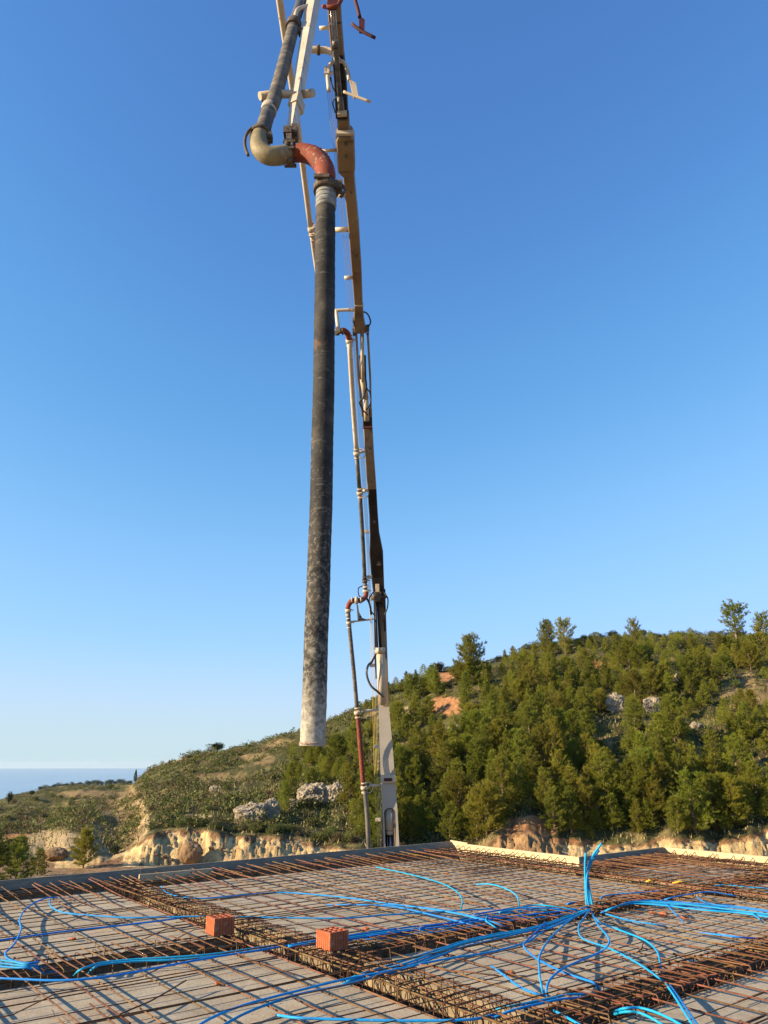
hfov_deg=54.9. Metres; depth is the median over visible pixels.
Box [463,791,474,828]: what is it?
pine tree
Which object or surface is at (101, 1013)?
reinforcing bar
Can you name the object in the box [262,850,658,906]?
reinforcing bar
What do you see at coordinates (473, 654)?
pine tree
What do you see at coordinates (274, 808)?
rock outcrop
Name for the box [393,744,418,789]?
pine tree
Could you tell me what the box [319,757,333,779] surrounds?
pine tree
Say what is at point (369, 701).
pine tree
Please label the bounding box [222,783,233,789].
shrub
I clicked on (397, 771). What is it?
pine tree
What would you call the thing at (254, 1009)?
blue conduit
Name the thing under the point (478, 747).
pine tree
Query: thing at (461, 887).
reinforcing bar
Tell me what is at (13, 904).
reinforcing bar
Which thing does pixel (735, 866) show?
reinforcing bar
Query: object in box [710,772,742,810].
pine tree
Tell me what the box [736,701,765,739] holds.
pine tree
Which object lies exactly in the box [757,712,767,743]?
pine tree
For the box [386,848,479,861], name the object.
reinforcing bar
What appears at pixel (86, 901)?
reinforcing bar
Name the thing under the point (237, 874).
reinforcing bar
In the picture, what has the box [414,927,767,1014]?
reinforcing bar
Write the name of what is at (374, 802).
pine tree
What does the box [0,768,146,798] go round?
sea
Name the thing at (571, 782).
pine tree
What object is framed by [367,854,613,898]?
reinforcing bar
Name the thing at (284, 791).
pine tree
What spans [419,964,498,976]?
bar offcut
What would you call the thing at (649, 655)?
pine tree
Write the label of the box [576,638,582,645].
pine tree
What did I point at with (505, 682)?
pine tree
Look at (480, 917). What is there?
blue conduit
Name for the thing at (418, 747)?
pine tree
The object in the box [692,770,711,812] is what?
pine tree
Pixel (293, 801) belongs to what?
rock outcrop
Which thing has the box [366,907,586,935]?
blue conduit
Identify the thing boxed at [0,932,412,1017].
reinforcing bar
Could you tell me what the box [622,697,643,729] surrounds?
pine tree
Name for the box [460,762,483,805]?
pine tree
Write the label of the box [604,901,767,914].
blue conduit
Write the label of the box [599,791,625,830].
pine tree
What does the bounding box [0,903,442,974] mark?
reinforcing bar
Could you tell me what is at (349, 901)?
reinforcing bar
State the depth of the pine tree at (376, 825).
46.98 m
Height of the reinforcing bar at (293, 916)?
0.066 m
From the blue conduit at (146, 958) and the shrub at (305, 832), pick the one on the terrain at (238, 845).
the shrub at (305, 832)
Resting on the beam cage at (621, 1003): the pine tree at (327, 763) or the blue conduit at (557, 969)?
the blue conduit at (557, 969)
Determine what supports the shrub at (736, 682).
on the terrain at (238, 845)
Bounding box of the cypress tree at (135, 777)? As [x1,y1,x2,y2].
[133,769,136,781]
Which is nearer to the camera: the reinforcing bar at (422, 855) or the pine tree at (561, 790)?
the reinforcing bar at (422, 855)
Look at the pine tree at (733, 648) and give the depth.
80.12 m
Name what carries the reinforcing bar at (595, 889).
on the roof deck
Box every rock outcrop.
[209,785,219,791]
[233,801,269,821]
[264,797,281,819]
[286,799,298,807]
[297,782,327,804]
[325,782,344,802]
[605,692,627,712]
[643,697,661,711]
[674,673,681,683]
[688,721,703,730]
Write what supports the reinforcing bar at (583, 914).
on the roof deck
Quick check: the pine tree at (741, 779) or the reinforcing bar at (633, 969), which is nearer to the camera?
the reinforcing bar at (633, 969)
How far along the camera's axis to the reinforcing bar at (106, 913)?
7.66 m
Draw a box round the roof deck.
[0,852,767,1023]
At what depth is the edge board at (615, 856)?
11.93 m
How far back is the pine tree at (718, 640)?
85.58 m
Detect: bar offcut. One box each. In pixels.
[118,980,186,1014]
[235,952,294,975]
[340,881,371,891]
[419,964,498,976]
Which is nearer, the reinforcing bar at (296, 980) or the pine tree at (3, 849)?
the reinforcing bar at (296, 980)
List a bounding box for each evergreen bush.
[6,792,13,803]
[109,844,121,854]
[204,742,224,750]
[435,661,444,671]
[493,655,501,661]
[580,634,589,640]
[605,630,617,637]
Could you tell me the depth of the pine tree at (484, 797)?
46.67 m
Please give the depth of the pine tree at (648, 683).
70.22 m
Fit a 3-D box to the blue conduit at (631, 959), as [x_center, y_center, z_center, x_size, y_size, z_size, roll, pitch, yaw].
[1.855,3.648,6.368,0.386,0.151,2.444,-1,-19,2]
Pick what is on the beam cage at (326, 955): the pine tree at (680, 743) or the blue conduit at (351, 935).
the blue conduit at (351, 935)
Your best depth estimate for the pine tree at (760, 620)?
89.20 m
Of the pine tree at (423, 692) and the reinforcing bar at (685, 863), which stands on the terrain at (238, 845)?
the pine tree at (423, 692)
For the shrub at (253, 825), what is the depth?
46.83 m
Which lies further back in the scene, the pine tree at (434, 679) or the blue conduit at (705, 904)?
the pine tree at (434, 679)
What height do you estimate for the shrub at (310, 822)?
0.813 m
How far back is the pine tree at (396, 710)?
72.19 m
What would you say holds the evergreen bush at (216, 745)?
on the terrain at (238, 845)
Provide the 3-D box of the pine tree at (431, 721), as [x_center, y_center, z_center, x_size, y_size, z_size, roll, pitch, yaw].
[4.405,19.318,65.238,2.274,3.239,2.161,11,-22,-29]
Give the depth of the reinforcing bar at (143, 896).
8.34 m
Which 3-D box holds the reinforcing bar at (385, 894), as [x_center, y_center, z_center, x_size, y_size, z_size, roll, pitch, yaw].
[1.375,4.856,9.785,8.674,0.119,0.024,14,-23,-36]
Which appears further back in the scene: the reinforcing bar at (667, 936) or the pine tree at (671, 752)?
the pine tree at (671, 752)
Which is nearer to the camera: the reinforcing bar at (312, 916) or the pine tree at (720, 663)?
the reinforcing bar at (312, 916)
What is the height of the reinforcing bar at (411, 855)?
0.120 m
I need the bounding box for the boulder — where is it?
[178,841,202,863]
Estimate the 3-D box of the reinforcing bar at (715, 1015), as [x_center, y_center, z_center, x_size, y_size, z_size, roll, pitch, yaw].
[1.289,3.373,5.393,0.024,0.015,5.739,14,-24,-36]
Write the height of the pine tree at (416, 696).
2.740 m
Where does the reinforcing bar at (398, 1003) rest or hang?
on the roof deck
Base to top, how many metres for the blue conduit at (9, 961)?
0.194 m
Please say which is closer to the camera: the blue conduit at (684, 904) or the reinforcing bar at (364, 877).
the blue conduit at (684, 904)
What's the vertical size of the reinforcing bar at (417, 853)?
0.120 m
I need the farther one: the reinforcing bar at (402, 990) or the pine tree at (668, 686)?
the pine tree at (668, 686)
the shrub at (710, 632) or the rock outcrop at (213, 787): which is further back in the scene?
the shrub at (710, 632)
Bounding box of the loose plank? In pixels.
[139,868,211,882]
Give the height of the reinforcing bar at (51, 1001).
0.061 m
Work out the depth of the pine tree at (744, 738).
55.66 m
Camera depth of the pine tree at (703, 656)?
75.01 m
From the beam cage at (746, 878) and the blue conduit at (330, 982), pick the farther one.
the beam cage at (746, 878)
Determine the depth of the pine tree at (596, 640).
89.64 m
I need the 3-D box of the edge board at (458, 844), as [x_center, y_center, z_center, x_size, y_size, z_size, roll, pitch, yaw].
[1.351,6.064,13.260,0.030,0.305,0.430,14,-24,-36]
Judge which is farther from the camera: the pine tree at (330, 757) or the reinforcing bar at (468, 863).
the pine tree at (330, 757)
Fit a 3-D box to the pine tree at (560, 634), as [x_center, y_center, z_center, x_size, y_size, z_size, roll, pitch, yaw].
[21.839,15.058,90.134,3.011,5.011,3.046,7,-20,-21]
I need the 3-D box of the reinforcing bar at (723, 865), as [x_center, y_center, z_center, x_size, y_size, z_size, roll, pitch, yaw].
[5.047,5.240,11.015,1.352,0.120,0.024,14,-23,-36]
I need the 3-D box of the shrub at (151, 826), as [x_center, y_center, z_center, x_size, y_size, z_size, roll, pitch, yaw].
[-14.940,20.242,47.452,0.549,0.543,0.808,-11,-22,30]
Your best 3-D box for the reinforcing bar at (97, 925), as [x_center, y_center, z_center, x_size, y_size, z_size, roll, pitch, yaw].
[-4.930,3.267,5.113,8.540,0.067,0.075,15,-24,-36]
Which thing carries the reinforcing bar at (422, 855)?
on the beam cage at (617, 871)
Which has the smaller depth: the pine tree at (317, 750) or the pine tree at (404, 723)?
the pine tree at (404, 723)
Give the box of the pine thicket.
[279,625,767,838]
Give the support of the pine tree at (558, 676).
on the terrain at (238, 845)
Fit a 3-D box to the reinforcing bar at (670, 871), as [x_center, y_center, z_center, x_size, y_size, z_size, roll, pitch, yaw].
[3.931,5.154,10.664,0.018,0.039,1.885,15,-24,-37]
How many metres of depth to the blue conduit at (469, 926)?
6.83 m
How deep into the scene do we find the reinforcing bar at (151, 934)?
6.63 m
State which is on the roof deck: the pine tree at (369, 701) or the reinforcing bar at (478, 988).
the reinforcing bar at (478, 988)
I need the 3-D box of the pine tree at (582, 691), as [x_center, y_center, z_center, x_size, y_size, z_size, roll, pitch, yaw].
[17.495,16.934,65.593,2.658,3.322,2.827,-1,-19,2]
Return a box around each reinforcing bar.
[0,879,297,918]
[0,880,258,907]
[0,885,239,910]
[0,890,223,914]
[0,893,251,921]
[0,896,26,911]
[0,896,405,961]
[0,897,239,925]
[0,900,280,935]
[0,901,308,941]
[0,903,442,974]
[0,906,326,949]
[0,906,345,955]
[0,908,228,937]
[0,915,72,964]
[0,925,358,993]
[0,930,364,1001]
[0,931,130,1023]
[0,931,428,1007]
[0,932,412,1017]
[1,877,268,904]
[1,885,334,931]
[1,886,124,958]
[1,922,380,983]
[3,870,273,896]
[4,962,79,1022]
[11,932,490,1023]
[32,884,224,985]
[34,882,75,901]
[50,882,312,1008]
[56,955,162,1022]
[59,880,104,896]
[69,880,215,945]
[76,928,557,1023]
[85,963,390,1023]
[88,878,342,981]
[89,1003,114,1023]
[90,877,150,897]
[96,946,231,1023]
[109,877,273,935]
[121,875,157,893]
[129,875,309,940]
[154,900,404,944]
[155,876,398,954]
[156,872,213,892]
[160,929,604,1023]
[174,874,477,965]
[175,856,663,922]
[188,935,401,1023]
[191,868,228,885]
[191,872,378,927]
[192,854,507,893]
[194,968,304,1023]
[210,871,475,942]
[212,867,263,880]
[216,863,528,899]
[217,852,496,887]
[218,856,524,896]
[220,867,487,934]
[233,852,487,883]
[236,850,478,880]
[236,927,517,1023]
[237,850,474,878]
[238,865,428,911]
[246,860,558,904]
[247,864,302,879]
[251,864,593,946]
[251,949,578,1023]
[251,977,351,1023]
[259,854,514,889]
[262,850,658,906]
[265,863,460,907]
[272,861,336,877]
[283,861,482,903]
[296,852,675,909]
[296,859,351,872]
[298,858,545,894]
[301,860,611,922]
[302,853,691,912]
[305,955,589,1023]
[308,969,453,1023]
[314,859,517,899]
[324,858,532,896]
[325,857,388,868]
[333,915,750,1023]
[335,948,638,1023]
[341,856,666,915]
[342,949,574,1023]
[346,855,417,871]
[349,860,755,934]
[353,855,553,891]
[359,859,744,925]
[362,846,459,860]
[364,875,766,949]
[365,853,414,864]
[365,861,694,908]
[366,855,710,912]
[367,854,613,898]
[369,890,753,966]
[372,846,464,860]
[377,948,624,1023]
[380,853,581,886]
[380,944,683,1023]
[383,845,455,856]
[386,847,470,860]
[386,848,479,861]
[386,851,443,862]
[394,853,621,890]
[395,849,490,864]
[399,906,767,992]
[400,851,712,899]
[405,858,729,912]
[407,849,477,863]
[409,945,686,1023]
[412,850,676,890]
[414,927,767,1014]
[415,851,504,865]
[416,852,519,869]
[421,848,485,860]
[422,848,494,859]
[423,901,767,974]
[425,850,497,863]
[427,874,757,931]
[429,852,514,866]
[431,850,723,894]
[431,922,767,1001]
[436,948,709,1023]
[440,848,663,881]
[444,897,767,961]
[446,880,763,940]
[455,854,534,869]
[460,855,539,870]
[463,853,525,866]
[463,856,551,872]
[463,857,559,874]
[464,858,566,876]
[479,893,765,945]
[494,891,767,940]
[518,886,767,926]
[521,927,767,981]
[526,894,763,943]
[526,979,668,1023]
[531,905,767,958]
[545,882,668,900]
[552,912,766,963]
[558,888,767,921]
[559,897,767,942]
[578,916,767,953]
[580,864,744,888]
[586,919,767,965]
[587,861,718,874]
[591,886,712,903]
[593,863,765,886]
[595,860,720,875]
[600,971,759,1023]
[603,862,715,877]
[605,859,704,870]
[608,954,767,1003]
[611,858,710,869]
[612,874,767,894]
[619,857,739,868]
[619,860,767,879]
[625,856,753,868]
[634,856,734,866]
[638,886,767,903]
[638,911,767,933]
[640,854,767,867]
[648,854,751,863]
[650,859,764,873]
[650,930,767,963]
[654,853,714,867]
[654,853,761,863]
[663,865,765,876]
[667,885,767,898]
[674,894,767,908]
[674,942,763,968]
[680,855,734,869]
[680,873,767,884]
[683,992,766,1022]
[699,856,744,869]
[715,858,754,870]
[715,967,767,984]
[720,859,767,873]
[747,1015,764,1022]
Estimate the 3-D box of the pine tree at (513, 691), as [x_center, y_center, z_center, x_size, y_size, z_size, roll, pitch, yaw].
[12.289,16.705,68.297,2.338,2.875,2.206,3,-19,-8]
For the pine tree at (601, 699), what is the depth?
66.83 m
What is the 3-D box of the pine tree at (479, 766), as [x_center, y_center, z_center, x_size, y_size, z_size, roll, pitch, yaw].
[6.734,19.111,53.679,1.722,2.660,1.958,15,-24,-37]
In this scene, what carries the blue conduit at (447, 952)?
on the roof deck
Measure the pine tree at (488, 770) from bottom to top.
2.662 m
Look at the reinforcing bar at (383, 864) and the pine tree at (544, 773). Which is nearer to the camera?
the reinforcing bar at (383, 864)
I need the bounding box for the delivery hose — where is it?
[299,173,345,745]
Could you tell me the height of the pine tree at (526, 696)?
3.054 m
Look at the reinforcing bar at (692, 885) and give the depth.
9.66 m
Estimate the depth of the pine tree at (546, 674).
71.59 m
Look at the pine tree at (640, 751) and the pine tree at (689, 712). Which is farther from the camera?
the pine tree at (689, 712)
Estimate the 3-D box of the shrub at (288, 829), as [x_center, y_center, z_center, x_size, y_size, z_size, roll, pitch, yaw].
[-6.391,20.302,47.420,1.255,0.695,0.853,1,-19,-2]
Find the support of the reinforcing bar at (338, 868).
on the roof deck
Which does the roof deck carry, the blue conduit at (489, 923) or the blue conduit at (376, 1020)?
the blue conduit at (376, 1020)
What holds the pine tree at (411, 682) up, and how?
on the terrain at (238, 845)
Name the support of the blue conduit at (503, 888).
on the roof deck
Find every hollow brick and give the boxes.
[205,913,234,935]
[316,926,348,951]
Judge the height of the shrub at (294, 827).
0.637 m
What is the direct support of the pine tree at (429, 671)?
on the terrain at (238, 845)
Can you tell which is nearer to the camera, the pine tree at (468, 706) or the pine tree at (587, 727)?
the pine tree at (587, 727)
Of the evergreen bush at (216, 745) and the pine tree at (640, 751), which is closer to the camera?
the pine tree at (640, 751)
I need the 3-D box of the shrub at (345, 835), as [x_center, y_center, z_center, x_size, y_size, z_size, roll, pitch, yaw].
[-2.291,20.457,46.468,0.952,0.924,1.399,-4,-19,10]
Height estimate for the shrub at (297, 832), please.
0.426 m
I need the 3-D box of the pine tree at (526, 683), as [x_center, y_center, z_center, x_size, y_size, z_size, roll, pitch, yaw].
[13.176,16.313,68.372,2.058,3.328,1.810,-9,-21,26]
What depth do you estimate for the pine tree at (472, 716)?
60.22 m
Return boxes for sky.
[0,0,767,768]
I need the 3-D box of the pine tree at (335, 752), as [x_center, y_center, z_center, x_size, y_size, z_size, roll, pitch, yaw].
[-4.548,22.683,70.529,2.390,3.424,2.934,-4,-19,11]
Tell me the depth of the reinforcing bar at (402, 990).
4.99 m
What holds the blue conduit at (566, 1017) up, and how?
attached to the beam cage at (326, 955)
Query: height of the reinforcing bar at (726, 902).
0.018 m
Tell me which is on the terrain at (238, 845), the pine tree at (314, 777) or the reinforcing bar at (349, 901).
the pine tree at (314, 777)
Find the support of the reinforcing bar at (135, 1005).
on the roof deck
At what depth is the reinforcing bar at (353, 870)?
10.75 m
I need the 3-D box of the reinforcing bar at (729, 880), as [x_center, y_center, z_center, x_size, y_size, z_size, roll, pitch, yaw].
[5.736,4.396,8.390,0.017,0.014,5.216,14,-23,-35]
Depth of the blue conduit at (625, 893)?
8.56 m
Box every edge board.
[0,869,140,893]
[140,841,450,873]
[450,840,467,852]
[467,844,580,867]
[580,847,663,866]
[664,847,767,866]
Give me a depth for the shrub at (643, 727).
60.87 m
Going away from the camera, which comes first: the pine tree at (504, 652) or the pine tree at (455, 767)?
the pine tree at (455, 767)
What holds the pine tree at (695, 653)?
on the terrain at (238, 845)
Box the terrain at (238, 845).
[0,636,767,879]
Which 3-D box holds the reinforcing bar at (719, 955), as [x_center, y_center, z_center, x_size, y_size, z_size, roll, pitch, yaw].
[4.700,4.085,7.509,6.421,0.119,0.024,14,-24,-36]
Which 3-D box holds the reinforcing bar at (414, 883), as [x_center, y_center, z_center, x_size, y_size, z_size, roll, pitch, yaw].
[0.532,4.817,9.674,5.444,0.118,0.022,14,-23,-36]
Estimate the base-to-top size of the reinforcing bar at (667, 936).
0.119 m
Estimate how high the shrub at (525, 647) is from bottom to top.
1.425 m
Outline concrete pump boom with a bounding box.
[243,0,398,848]
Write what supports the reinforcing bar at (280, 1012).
on the roof deck
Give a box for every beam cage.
[0,852,432,902]
[0,931,247,988]
[109,881,586,1023]
[341,885,700,985]
[424,847,767,901]
[519,928,767,1023]
[582,854,670,877]
[655,853,767,870]
[704,868,767,897]
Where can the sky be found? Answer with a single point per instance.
(562, 204)
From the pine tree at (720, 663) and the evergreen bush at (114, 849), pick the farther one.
the pine tree at (720, 663)
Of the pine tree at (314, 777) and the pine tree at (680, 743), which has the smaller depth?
the pine tree at (680, 743)
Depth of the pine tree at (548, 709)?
59.34 m
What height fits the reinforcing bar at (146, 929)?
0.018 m
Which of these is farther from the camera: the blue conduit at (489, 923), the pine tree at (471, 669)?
the pine tree at (471, 669)
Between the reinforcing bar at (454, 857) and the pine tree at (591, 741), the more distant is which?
the pine tree at (591, 741)
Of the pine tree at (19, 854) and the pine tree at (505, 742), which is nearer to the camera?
the pine tree at (19, 854)
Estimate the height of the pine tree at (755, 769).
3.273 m
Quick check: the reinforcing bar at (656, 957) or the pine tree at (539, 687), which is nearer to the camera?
the reinforcing bar at (656, 957)
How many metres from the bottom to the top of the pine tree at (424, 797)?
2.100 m
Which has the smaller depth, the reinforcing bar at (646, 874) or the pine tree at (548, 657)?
the reinforcing bar at (646, 874)
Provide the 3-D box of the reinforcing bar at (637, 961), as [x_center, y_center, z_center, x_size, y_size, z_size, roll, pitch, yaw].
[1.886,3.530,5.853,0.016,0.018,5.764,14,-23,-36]
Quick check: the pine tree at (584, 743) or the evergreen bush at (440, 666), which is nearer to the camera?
the pine tree at (584, 743)
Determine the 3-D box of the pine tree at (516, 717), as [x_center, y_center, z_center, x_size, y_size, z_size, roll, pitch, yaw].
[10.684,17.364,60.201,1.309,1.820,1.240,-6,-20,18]
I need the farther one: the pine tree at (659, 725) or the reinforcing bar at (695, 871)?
the pine tree at (659, 725)
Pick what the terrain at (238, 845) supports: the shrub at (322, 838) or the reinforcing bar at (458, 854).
the shrub at (322, 838)
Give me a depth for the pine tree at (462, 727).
60.41 m
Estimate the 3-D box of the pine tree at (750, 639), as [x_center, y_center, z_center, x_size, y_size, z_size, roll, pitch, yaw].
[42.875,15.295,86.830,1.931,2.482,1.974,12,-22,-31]
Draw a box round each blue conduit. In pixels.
[0,918,179,940]
[0,945,287,981]
[0,959,56,972]
[0,962,54,973]
[0,965,60,976]
[4,897,57,963]
[49,898,492,918]
[73,943,285,976]
[87,950,265,973]
[161,886,500,926]
[199,910,590,1023]
[223,972,383,1023]
[275,1012,499,1021]
[288,928,396,944]
[288,930,397,945]
[288,931,396,947]
[327,904,492,932]
[342,909,588,983]
[346,908,589,981]
[349,907,587,940]
[354,908,588,975]
[361,910,582,972]
[362,913,559,938]
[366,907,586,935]
[370,907,582,933]
[376,867,462,909]
[384,903,508,928]
[390,907,581,930]
[419,915,505,935]
[473,907,569,914]
[476,883,519,906]
[485,916,502,931]
[491,965,548,996]
[493,996,598,1019]
[496,993,586,1009]
[499,904,571,912]
[523,921,599,990]
[538,917,573,993]
[545,911,609,996]
[553,1009,579,1023]
[578,909,663,980]
[584,853,587,906]
[585,855,596,906]
[586,850,599,905]
[587,843,601,908]
[595,917,661,972]
[599,890,660,903]
[600,900,767,913]
[602,903,767,915]
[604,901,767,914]
[604,903,767,917]
[605,913,665,926]
[612,900,767,910]
[613,1006,681,1023]
[613,1010,662,1023]
[663,891,735,899]
[665,983,693,1023]
[667,904,683,922]
[668,984,697,1023]
[696,896,725,905]
[698,932,755,938]
[713,884,767,888]
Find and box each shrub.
[44,818,55,823]
[146,823,156,830]
[163,820,176,827]
[175,820,186,827]
[178,815,193,823]
[192,817,207,826]
[201,817,211,824]
[207,821,219,827]
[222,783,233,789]
[236,823,248,831]
[244,823,258,830]
[249,820,264,832]
[266,827,278,833]
[268,773,277,779]
[272,823,286,831]
[277,823,293,832]
[287,823,300,830]
[292,831,303,835]
[296,801,310,808]
[301,829,309,835]
[304,816,316,825]
[310,832,328,842]
[321,829,329,839]
[324,824,337,833]
[331,832,346,841]
[341,830,354,843]
[349,836,360,842]
[355,829,365,837]
[364,838,378,846]
[427,791,437,798]
[434,712,447,720]
[443,666,452,671]
[521,644,532,650]
[589,632,604,638]
[595,739,606,747]
[619,736,629,744]
[638,724,647,730]
[652,817,666,825]
[704,631,716,635]
[723,818,741,827]
[729,679,742,687]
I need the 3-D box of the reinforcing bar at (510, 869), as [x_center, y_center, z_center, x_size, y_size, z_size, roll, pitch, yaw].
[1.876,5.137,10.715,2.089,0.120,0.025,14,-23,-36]
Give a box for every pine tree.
[0,830,14,874]
[0,834,39,879]
[29,847,51,874]
[69,827,103,867]
[275,760,299,795]
[276,781,291,807]
[292,755,298,770]
[293,763,303,780]
[299,746,311,757]
[302,746,325,764]
[304,766,318,783]
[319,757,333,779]
[322,753,333,768]
[324,732,348,764]
[331,756,345,775]
[334,760,359,802]
[342,721,365,750]
[350,737,371,770]
[352,701,364,723]
[352,780,372,814]
[353,799,364,826]
[358,764,380,796]
[363,699,369,709]
[364,717,377,739]
[365,809,398,845]
[368,697,377,708]
[369,792,381,826]
[370,768,394,792]
[371,783,378,799]
[380,789,406,835]
[389,699,410,731]
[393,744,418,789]
[394,768,406,799]
[395,775,418,826]
[397,679,405,690]
[397,714,409,740]
[399,799,424,840]
[401,734,433,782]
[402,673,421,700]
[404,724,430,756]
[405,754,426,794]
[406,701,422,730]
[407,691,422,716]
[417,676,428,696]
[418,790,432,818]
[419,663,440,689]
[419,694,435,716]
[419,706,428,724]
[421,727,429,747]
[424,713,443,747]
[424,740,467,790]
[426,669,446,694]
[427,721,449,757]
[435,801,462,841]
[436,760,466,803]
[436,770,451,811]
[438,769,477,817]
[439,732,464,769]
[442,737,464,773]
[446,723,456,742]
[448,663,462,683]
[448,732,476,773]
[449,757,464,793]
[452,632,487,681]
[455,714,467,748]
[456,670,478,697]
[457,688,468,710]
[457,708,487,744]
[458,702,475,722]
[460,662,481,684]
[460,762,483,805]
[462,735,488,779]
[462,779,510,835]
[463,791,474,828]
[463,791,486,842]
[467,757,484,786]
[470,721,498,762]
[477,668,491,689]
[477,678,489,708]
[478,700,497,729]
[480,693,500,718]
[481,767,499,788]
[482,662,494,680]
[483,749,503,793]
[483,788,507,823]
[485,717,514,751]
[486,685,499,714]
[486,754,525,811]
[495,703,522,741]
[495,752,507,774]
[497,728,514,769]
[498,687,506,703]
[499,675,508,698]
[501,649,507,659]
[502,725,534,768]
[505,751,528,795]
[507,661,517,679]
[507,678,528,706]
[508,646,516,659]
[508,674,519,699]
[510,714,520,732]
[515,654,526,674]
[515,671,534,704]
[515,688,538,717]
[517,704,542,746]
[518,648,530,666]
[518,661,527,681]
[519,732,532,754]
[521,695,543,724]
[522,664,542,689]
[522,746,543,782]
[526,765,558,815]
[528,642,540,655]
[528,653,541,678]
[529,723,558,767]
[534,684,548,710]
[534,689,546,721]
[536,618,556,653]
[537,787,566,832]
[538,703,557,740]
[539,662,553,689]
[541,654,555,680]
[542,686,552,706]
[543,689,570,725]
[544,715,566,755]
[545,748,574,791]
[546,644,553,654]
[550,652,558,665]
[550,668,562,690]
[551,616,576,653]
[551,706,571,740]
[555,778,574,819]
[557,655,572,673]
[559,785,585,832]
[560,670,574,693]
[561,709,580,733]
[562,764,578,802]
[564,664,573,684]
[564,686,580,708]
[564,737,583,770]
[568,667,584,688]
[568,708,605,742]
[570,685,596,717]
[571,775,606,827]
[572,702,584,728]
[575,647,597,671]
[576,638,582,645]
[576,732,597,762]
[578,763,596,808]
[579,737,596,772]
[580,655,598,682]
[582,678,593,696]
[583,742,615,795]
[584,750,623,809]
[589,687,608,712]
[593,636,599,646]
[597,656,614,689]
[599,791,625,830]
[600,637,611,651]
[601,757,649,812]
[602,746,618,780]
[607,633,623,657]
[614,638,640,667]
[618,752,667,817]
[619,668,648,703]
[619,675,626,694]
[620,746,666,799]
[621,790,637,824]
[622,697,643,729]
[624,615,641,645]
[626,798,647,834]
[627,644,650,668]
[632,730,653,753]
[638,762,668,818]
[642,668,659,693]
[642,710,677,755]
[643,660,663,692]
[645,646,654,662]
[646,737,671,771]
[653,693,688,741]
[654,750,682,807]
[657,659,676,690]
[659,672,682,704]
[662,794,690,833]
[664,766,726,832]
[666,750,676,771]
[669,751,697,797]
[672,653,703,688]
[674,738,693,768]
[678,714,692,736]
[680,755,692,781]
[681,697,694,716]
[683,675,695,696]
[685,741,706,785]
[686,633,696,652]
[692,650,708,679]
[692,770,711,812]
[695,642,706,653]
[695,771,743,830]
[696,644,711,675]
[697,684,713,704]
[698,752,730,794]
[699,729,730,765]
[707,666,723,689]
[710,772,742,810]
[712,654,732,676]
[713,633,726,652]
[714,772,752,826]
[717,598,751,639]
[717,757,737,780]
[718,732,758,777]
[721,635,736,653]
[725,711,739,735]
[727,644,741,667]
[730,729,754,761]
[734,640,762,669]
[734,688,747,709]
[735,762,753,787]
[735,774,757,811]
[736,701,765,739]
[741,688,759,712]
[743,758,767,806]
[746,632,757,647]
[750,610,767,644]
[750,622,767,649]
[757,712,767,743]
[762,773,767,806]
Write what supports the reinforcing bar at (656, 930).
on the roof deck
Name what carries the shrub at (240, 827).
on the terrain at (238, 845)
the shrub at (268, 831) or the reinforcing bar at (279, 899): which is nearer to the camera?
the reinforcing bar at (279, 899)
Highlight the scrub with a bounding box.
[0,632,767,853]
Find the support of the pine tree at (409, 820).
on the terrain at (238, 845)
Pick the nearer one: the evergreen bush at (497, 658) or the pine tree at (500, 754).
the pine tree at (500, 754)
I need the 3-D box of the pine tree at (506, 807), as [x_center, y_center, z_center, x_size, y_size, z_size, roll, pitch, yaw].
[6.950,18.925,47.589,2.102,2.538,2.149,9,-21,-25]
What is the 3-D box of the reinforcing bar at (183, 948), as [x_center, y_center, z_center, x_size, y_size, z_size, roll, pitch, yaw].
[-2.331,3.901,6.977,0.055,0.087,6.000,14,-23,-36]
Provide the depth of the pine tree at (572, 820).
47.22 m
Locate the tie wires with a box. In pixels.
[0,856,766,1023]
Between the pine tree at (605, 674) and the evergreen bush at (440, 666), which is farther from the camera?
the evergreen bush at (440, 666)
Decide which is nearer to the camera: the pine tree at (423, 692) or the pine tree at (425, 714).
the pine tree at (425, 714)
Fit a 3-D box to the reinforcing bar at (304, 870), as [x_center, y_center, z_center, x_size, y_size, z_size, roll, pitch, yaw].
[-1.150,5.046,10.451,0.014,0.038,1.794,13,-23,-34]
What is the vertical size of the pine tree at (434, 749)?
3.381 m
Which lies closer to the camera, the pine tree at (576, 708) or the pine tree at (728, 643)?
the pine tree at (576, 708)
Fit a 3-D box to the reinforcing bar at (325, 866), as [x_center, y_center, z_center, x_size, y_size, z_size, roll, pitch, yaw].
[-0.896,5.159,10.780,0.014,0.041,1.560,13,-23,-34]
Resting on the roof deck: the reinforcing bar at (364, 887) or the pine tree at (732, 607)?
the reinforcing bar at (364, 887)
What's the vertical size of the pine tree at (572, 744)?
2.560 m
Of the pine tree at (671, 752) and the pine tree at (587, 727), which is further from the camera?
the pine tree at (587, 727)
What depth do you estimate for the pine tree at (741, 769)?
50.93 m
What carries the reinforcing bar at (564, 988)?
on the roof deck
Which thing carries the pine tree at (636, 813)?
on the terrain at (238, 845)
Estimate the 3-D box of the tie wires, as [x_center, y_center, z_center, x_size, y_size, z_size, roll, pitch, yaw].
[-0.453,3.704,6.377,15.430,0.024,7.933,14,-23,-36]
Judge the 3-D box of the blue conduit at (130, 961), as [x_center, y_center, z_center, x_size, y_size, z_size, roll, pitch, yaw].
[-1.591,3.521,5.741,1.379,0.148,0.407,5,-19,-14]
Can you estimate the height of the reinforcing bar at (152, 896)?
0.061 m

